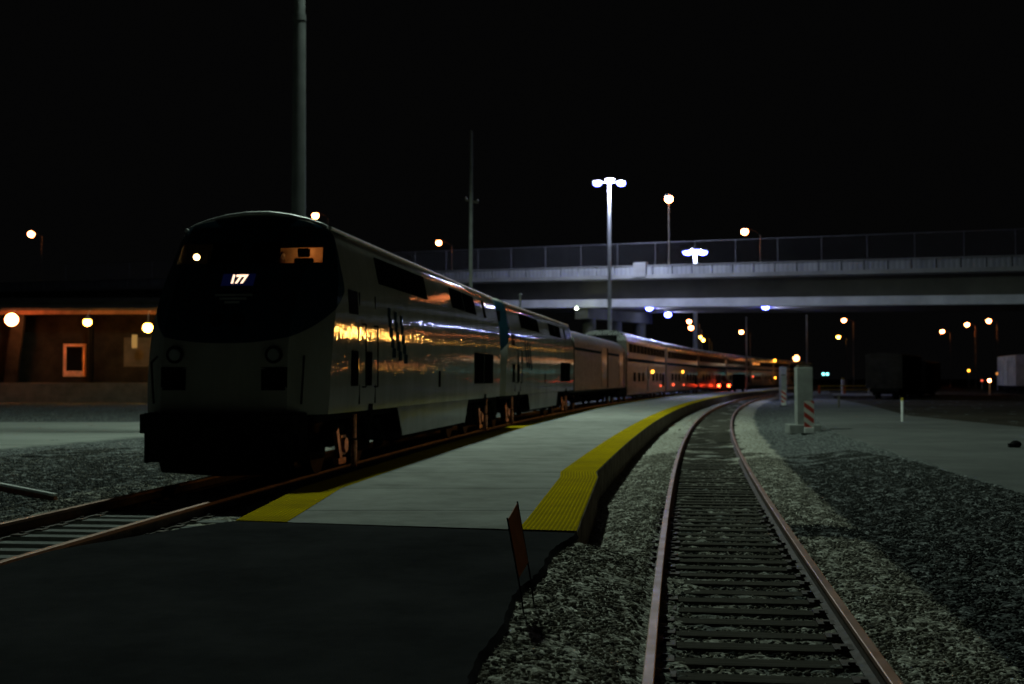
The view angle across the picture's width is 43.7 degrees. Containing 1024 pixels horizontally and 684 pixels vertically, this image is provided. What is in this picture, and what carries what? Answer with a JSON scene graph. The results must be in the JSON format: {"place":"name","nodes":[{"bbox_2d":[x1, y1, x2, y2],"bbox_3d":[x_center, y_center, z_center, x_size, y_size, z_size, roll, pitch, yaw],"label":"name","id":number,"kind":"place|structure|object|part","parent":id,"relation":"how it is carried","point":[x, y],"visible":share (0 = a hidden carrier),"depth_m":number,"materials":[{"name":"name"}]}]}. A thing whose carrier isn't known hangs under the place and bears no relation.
{"place":"outdoors","nodes":[
{"label":"outdoors","id":0,"kind":"place"},
{"bbox_2d":[0,422,143,448],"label":"paved lot","id":1,"kind":"structure","parent":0,"point":[15,435],"depth_m":42.79,"materials":[{"name":"concrete"}]},
{"bbox_2d":[0,405,147,416],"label":"dock road","id":2,"kind":"structure","parent":0,"point":[59,409],"depth_m":69.51,"materials":[{"name":"grey asphalt"}]},
{"bbox_2d":[0,297,159,402],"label":"warehouse","id":3,"kind":"structure","parent":0,"point":[54,350],"depth_m":100.65,"materials":[{"name":"concrete"}]},
{"bbox_2d":[5,311,17,325],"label":"eave lamp","id":4,"kind":"object","parent":3,"relation":"attached to","point":[11,319],"visible":1,"depth_m":94.79,"materials":[{"name":"white glass"}]},
{"bbox_2d":[63,344,85,376],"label":"window frame","id":5,"kind":"structure","parent":3,"relation":"in","point":[74,355],"depth_m":100.74,"materials":[{"name":"paint"}]},
{"bbox_2d":[83,311,91,325],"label":"eave lamp","id":6,"kind":"object","parent":3,"relation":"attached to","point":[87,321],"visible":1,"depth_m":94.91,"materials":[{"name":"white"}]},
{"bbox_2d":[132,335,136,347],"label":"narrow lit window","id":7,"kind":"structure","parent":3,"relation":"in","point":[134,337],"depth_m":100.52,"materials":[{"name":"yellow glass"}]},
{"bbox_2d":[143,311,152,332],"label":"eave lamp","id":8,"kind":"object","parent":3,"relation":"attached to","point":[147,327],"visible":1,"depth_m":94.85,"materials":[{"name":"white"}]},
{"bbox_2d":[0,521,578,683],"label":"asphalt path","id":9,"kind":"structure","parent":0,"point":[238,602],"depth_m":9.22,"materials":[{"name":"black asphalt"}]},
{"bbox_2d":[0,386,1022,466],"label":"ballast ground","id":10,"kind":"structure","parent":0,"point":[760,428],"depth_m":47.27,"materials":[{"name":"grey gravel"}]},
{"bbox_2d":[292,0,305,216],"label":"mast","id":11,"kind":"object","parent":10,"relation":"on","point":[299,128],"visible":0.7,"depth_m":42.07,"materials":[{"name":"black metal"}]},
{"bbox_2d":[0,387,771,565],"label":"railway track","id":12,"kind":"structure","parent":10,"relation":"on","point":[181,505],"depth_m":17.88,"materials":[{"name":"metal"}]},
{"bbox_2d":[140,211,499,475],"bbox_3d":[-3.208,0.230,29.928,3.229,4.596,21.490,0,-2,7],"label":"locomotive","id":13,"kind":"object","parent":12,"relation":"on","point":[281,343],"visible":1,"depth_m":20.82,"materials":[{"name":"silver metal"}]},
{"bbox_2d":[348,289,358,314],"bbox_3d":[-2.712,-0.679,21.817,0.033,0.401,0.600,0,-2,7],"label":"side window","id":14,"kind":"structure","parent":13,"relation":"in","point":[352,295],"depth_m":21.78,"materials":[{"name":"black glass"}]},
{"bbox_2d":[454,298,573,426],"bbox_3d":[-0.203,0.824,50.902,3.229,4.596,21.490,0,-2,9],"label":"locomotive","id":15,"kind":"object","parent":12,"relation":"on","point":[536,362],"visible":0.56,"depth_m":46.98,"materials":[{"name":"silver metal"}]},
{"bbox_2d":[511,333,514,345],"bbox_3d":[0.041,-0.086,42.779,0.033,0.401,0.600,0,-2,9],"label":"side window","id":16,"kind":"structure","parent":15,"relation":"in","point":[512,335],"depth_m":42.78,"materials":[{"name":"glass"}]},
{"bbox_2d":[535,331,624,410],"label":"baggage car","id":17,"kind":"object","parent":12,"relation":"on","point":[599,367],"visible":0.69,"depth_m":70.82,"materials":[{"name":"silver metal"}]},
{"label":"cargo door","id":18,"kind":"part","parent":17,"relation":"part of","materials":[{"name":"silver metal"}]},
{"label":"cargo door","id":19,"kind":"part","parent":17,"relation":"part of","materials":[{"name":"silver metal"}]},
{"bbox_2d":[585,330,665,401],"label":"bilevel coach","id":20,"kind":"object","parent":12,"relation":"on","point":[645,366],"visible":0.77,"depth_m":93.19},
{"bbox_2d":[629,343,632,352],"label":"upper window","id":21,"kind":"structure","parent":20,"relation":"in","point":[630,345],"depth_m":88.12,"materials":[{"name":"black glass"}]},
{"bbox_2d":[633,344,636,352],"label":"upper window","id":22,"kind":"structure","parent":20,"relation":"in","point":[634,346],"depth_m":89.75,"materials":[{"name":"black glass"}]},
{"bbox_2d":[640,346,643,353],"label":"upper window","id":23,"kind":"structure","parent":20,"relation":"in","point":[641,347],"depth_m":94.00,"materials":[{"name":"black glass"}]},
{"bbox_2d":[648,366,649,391],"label":"door","id":24,"kind":"structure","parent":20,"relation":"in","point":[648,366],"depth_m":97.95,"materials":[{"name":"grey paint"}]},
{"bbox_2d":[642,342,697,396],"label":"bilevel coach","id":25,"kind":"object","parent":12,"relation":"on","point":[681,368],"visible":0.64,"depth_m":121.69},
{"bbox_2d":[679,349,725,392],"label":"bilevel coach","id":26,"kind":"object","parent":12,"relation":"on","point":[711,367],"visible":0.55,"depth_m":146.02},
{"bbox_2d":[709,353,750,390],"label":"bilevel coach","id":27,"kind":"object","parent":12,"relation":"on","point":[735,364],"visible":0.42,"depth_m":171.44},
{"bbox_2d":[747,356,772,388],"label":"bilevel coach","id":28,"kind":"object","parent":12,"relation":"on","point":[761,371],"visible":0.54,"depth_m":196.46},
{"bbox_2d":[761,359,793,387],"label":"bilevel coach","id":29,"kind":"object","parent":12,"relation":"on","point":[777,364],"visible":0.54,"depth_m":221.28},
{"bbox_2d":[791,361,812,386],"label":"bilevel coach","id":30,"kind":"object","parent":12,"relation":"on","point":[800,363],"visible":0.13,"depth_m":242.66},
{"bbox_2d":[465,130,478,288],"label":"utility pole","id":31,"kind":"object","parent":10,"relation":"on","point":[470,200],"visible":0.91,"depth_m":90.23,"materials":[{"name":"metal"}]},
{"bbox_2d":[518,293,521,307],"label":"thin pole","id":32,"kind":"object","parent":10,"relation":"on","point":[519,294],"visible":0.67,"depth_m":92.05,"materials":[{"name":"grey metal"}]},
{"bbox_2d":[592,178,625,399],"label":"floodlight pole","id":33,"kind":"object","parent":10,"relation":"on","point":[609,181],"visible":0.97,"depth_m":108.11,"materials":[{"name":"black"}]},
{"bbox_2d":[682,248,707,391],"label":"floodlight pole","id":34,"kind":"object","parent":10,"relation":"on","point":[695,321],"visible":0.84,"depth_m":164.88,"materials":[{"name":"white metal"}]},
{"bbox_2d":[779,366,786,399],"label":"concrete pillar","id":35,"kind":"structure","parent":10,"relation":"on","point":[782,369],"depth_m":112.67,"materials":[{"name":"concrete"}]},
{"bbox_2d":[781,374,785,389],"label":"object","id":36,"kind":"structure","parent":10,"relation":"on","point":[783,381],"depth_m":90.81,"materials":[{"name":"metal"}]},
{"bbox_2d":[780,390,786,405],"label":"marker board","id":37,"kind":"object","parent":10,"relation":"on","point":[783,397],"visible":0.88,"depth_m":89.50,"materials":[{"name":"white paint"}]},
{"bbox_2d":[785,365,820,433],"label":"concrete pillar","id":38,"kind":"structure","parent":10,"relation":"on","point":[803,383],"depth_m":45.29,"materials":[{"name":"concrete"}]},
{"bbox_2d":[801,401,814,434],"bbox_3d":[10.332,2.641,44.363,0.495,1.180,0.420,0,-2,5],"label":"marker board","id":39,"kind":"object","parent":10,"relation":"on","point":[808,417],"visible":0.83,"depth_m":44.32,"materials":[{"name":"white paint"}]},
{"bbox_2d":[818,385,870,393],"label":"barrier","id":40,"kind":"object","parent":10,"relation":"on","point":[844,389],"visible":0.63,"depth_m":148.82,"materials":[{"name":"orange metal"}]},
{"bbox_2d":[0,447,1023,683],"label":"ballast ground","id":41,"kind":"structure","parent":0,"point":[667,588],"depth_m":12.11,"materials":[{"name":"grey gravel"}]},
{"bbox_2d":[0,482,57,500],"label":"spare rail","id":42,"kind":"object","parent":41,"relation":"on","point":[20,490],"visible":0.8,"depth_m":20.02,"materials":[{"name":"grey metal"}]},
{"bbox_2d":[506,501,534,612],"bbox_3d":[0.117,1.744,9.421,0.226,1.106,0.409,0,-2,14],"label":"wire marker","id":43,"kind":"object","parent":41,"relation":"on","point":[517,538],"visible":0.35,"depth_m":9.40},
{"bbox_2d":[642,389,903,683],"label":"railway track","id":44,"kind":"structure","parent":41,"relation":"on","point":[860,648],"depth_m":12.45,"materials":[{"name":"metal"}]},
{"bbox_2d":[0,0,1023,378],"label":"sky","id":45,"kind":"structure","parent":0,"point":[127,126],"materials":[{"name":"black"}]},
{"bbox_2d":[107,379,1000,466],"bbox_3d":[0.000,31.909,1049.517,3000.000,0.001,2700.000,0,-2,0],"label":"ground","id":46,"kind":"structure","parent":0,"point":[955,382],"depth_m":639.83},
{"bbox_2d":[0,255,1023,397],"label":"road bridge","id":47,"kind":"structure","parent":46,"relation":"on","point":[976,283],"depth_m":110.21,"materials":[{"name":"concrete"}]},
{"bbox_2d":[28,231,41,280],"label":"street lamp","id":48,"kind":"object","parent":47,"relation":"on","point":[31,233],"visible":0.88,"depth_m":179.95,"materials":[{"name":"black"}]},
{"bbox_2d":[312,212,325,218],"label":"street lamp","id":49,"kind":"object","parent":47,"relation":"on","point":[315,215],"visible":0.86,"depth_m":151.88,"materials":[{"name":"white glass"}]},
{"bbox_2d":[436,240,452,269],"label":"street lamp","id":50,"kind":"object","parent":47,"relation":"on","point":[438,242],"visible":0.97,"depth_m":142.26,"materials":[{"name":"white"}]},
{"bbox_2d":[65,229,1023,280],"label":"chain link fence","id":51,"kind":"object","parent":47,"relation":"on","point":[511,261],"visible":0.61,"depth_m":110.57,"materials":[{"name":"metal"}]},
{"bbox_2d":[665,311,670,316],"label":"underdeck lamp","id":52,"kind":"object","parent":47,"relation":"hanging from","point":[667,313],"visible":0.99,"depth_m":123.89,"materials":[{"name":"white glass"}]},
{"bbox_2d":[664,195,672,263],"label":"street lamp","id":53,"kind":"object","parent":47,"relation":"on","point":[668,199],"visible":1,"depth_m":111.77,"materials":[{"name":"black"}]},
{"bbox_2d":[741,228,760,261],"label":"street lamp","id":54,"kind":"object","parent":47,"relation":"on","point":[744,231],"visible":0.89,"depth_m":122.93,"materials":[{"name":"white"}]},
{"bbox_2d":[236,386,840,543],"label":"platform","id":55,"kind":"structure","parent":46,"relation":"on","point":[558,473],"depth_m":19.88,"materials":[{"name":"concrete"}]},
{"bbox_2d":[746,317,746,390],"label":"thin pole","id":56,"kind":"object","parent":55,"relation":"on","point":[746,353],"visible":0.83,"depth_m":149.95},
{"bbox_2d":[789,355,799,360],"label":"yard lamp","id":57,"kind":"object","parent":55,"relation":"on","point":[795,357],"visible":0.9,"depth_m":204.70,"materials":[{"name":"white"}]},
{"bbox_2d":[687,319,699,349],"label":"yard lamp","id":58,"kind":"object","parent":46,"relation":"on","point":[689,321],"visible":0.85,"depth_m":200.01,"materials":[{"name":"white"}]},
{"bbox_2d":[689,325,701,390],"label":"yard lamp","id":59,"kind":"object","parent":46,"relation":"on","point":[690,327],"visible":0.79,"depth_m":190.01,"materials":[{"name":"white"}]},
{"bbox_2d":[739,330,750,356],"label":"yard lamp","id":60,"kind":"object","parent":46,"relation":"on","point":[741,332],"visible":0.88,"depth_m":230.00,"materials":[{"name":"white"}]},
{"bbox_2d":[821,372,828,387],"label":"railway signal","id":61,"kind":"object","parent":46,"relation":"on","point":[825,374],"visible":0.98,"depth_m":229.84,"materials":[{"name":"teal"}]},
{"bbox_2d":[837,335,846,386],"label":"yard lamp","id":62,"kind":"object","parent":46,"relation":"on","point":[838,336],"visible":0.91,"depth_m":259.91,"materials":[{"name":"black metal"}]},
{"bbox_2d":[842,318,853,388],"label":"yard lamp","id":63,"kind":"object","parent":46,"relation":"on","point":[843,319],"visible":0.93,"depth_m":219.95,"materials":[{"name":"black metal"}]},
{"bbox_2d":[940,330,950,386],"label":"yard lamp","id":64,"kind":"object","parent":46,"relation":"on","point":[941,331],"visible":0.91,"depth_m":259.91,"materials":[{"name":"black metal"}]},
{"bbox_2d":[965,323,975,386],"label":"yard lamp","id":65,"kind":"object","parent":46,"relation":"on","point":[966,324],"visible":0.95,"depth_m":249.94,"materials":[{"name":"black metal"}]},
{"bbox_2d":[986,319,997,371],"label":"yard lamp","id":66,"kind":"object","parent":46,"relation":"on","point":[988,320],"visible":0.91,"depth_m":244.97,"materials":[{"name":"black metal"}]},
{"bbox_2d":[717,376,730,390],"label":"platform tractor","id":67,"kind":"object","parent":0,"point":[721,385],"visible":0.99,"depth_m":150.21,"materials":[{"name":"black"}]},
{"bbox_2d":[733,374,744,391],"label":"luggage trolley","id":68,"kind":"object","parent":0,"point":[738,381],"visible":1,"depth_m":145.01,"materials":[{"name":"black metal"}]},
{"bbox_2d":[776,393,917,395],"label":"crossing","id":69,"kind":"object","parent":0,"point":[846,394],"visible":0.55,"depth_m":142.61,"materials":[{"name":"concrete"}]},
{"bbox_2d":[806,315,807,364],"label":"thin pole","id":70,"kind":"object","parent":69,"relation":"on","point":[806,343],"visible":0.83,"depth_m":140.00,"materials":[{"name":"grey metal"}]},
{"bbox_2d":[841,378,844,393],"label":"marker post","id":71,"kind":"object","parent":69,"relation":"on","point":[842,381],"visible":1,"depth_m":149.79,"materials":[{"name":"grey metal"}]},
{"bbox_2d":[759,386,1023,426],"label":"dirt yard","id":72,"kind":"structure","parent":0,"point":[1001,407],"depth_m":92.36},
{"bbox_2d":[865,353,921,398],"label":"boxcar","id":73,"kind":"object","parent":72,"relation":"on","point":[895,375],"visible":0.99,"depth_m":110.66,"materials":[{"name":"metal"}]},
{"bbox_2d":[912,362,915,386],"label":"sliding door","id":74,"kind":"structure","parent":73,"relation":"in","point":[913,363],"depth_m":116.37,"materials":[{"name":"black metal"}]},
{"bbox_2d":[998,354,1023,393],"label":"boxcar","id":75,"kind":"object","parent":72,"relation":"on","point":[1010,371],"visible":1,"depth_m":151.42,"materials":[{"name":"metal"}]},
{"bbox_2d":[1003,361,1007,384],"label":"sliding door","id":76,"kind":"structure","parent":75,"relation":"in","point":[1005,363],"depth_m":154.77,"materials":[{"name":"grey metal"}]},
{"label":"boxcar","id":77,"kind":"object","parent":72,"relation":"on","visible":0},
{"bbox_2d":[933,367,935,388],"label":"sliding door","id":78,"kind":"structure","parent":77,"relation":"in","point":[934,369],"depth_m":132.04,"materials":[{"name":"black metal"}]},
{"bbox_2d":[813,394,1023,493],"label":"service road","id":79,"kind":"structure","parent":0,"point":[983,452],"depth_m":38.54,"materials":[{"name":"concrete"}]},
{"bbox_2d":[901,398,903,421],"bbox_3d":[16.390,2.840,53.541,0.122,1.000,0.122,0,-2,0],"label":"marker post","id":80,"kind":"object","parent":79,"relation":"on","point":[902,409],"visible":1,"depth_m":53.49,"materials":[{"name":"white paint"}]},
{"bbox_2d":[1008,440,1021,447],"bbox_3d":[13.235,2.689,33.537,0.330,0.208,0.260,0,-2,0],"label":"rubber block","id":81,"kind":"object","parent":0,"point":[1015,444],"depth_m":33.46,"materials":[{"name":"black rubber"}]}
]}

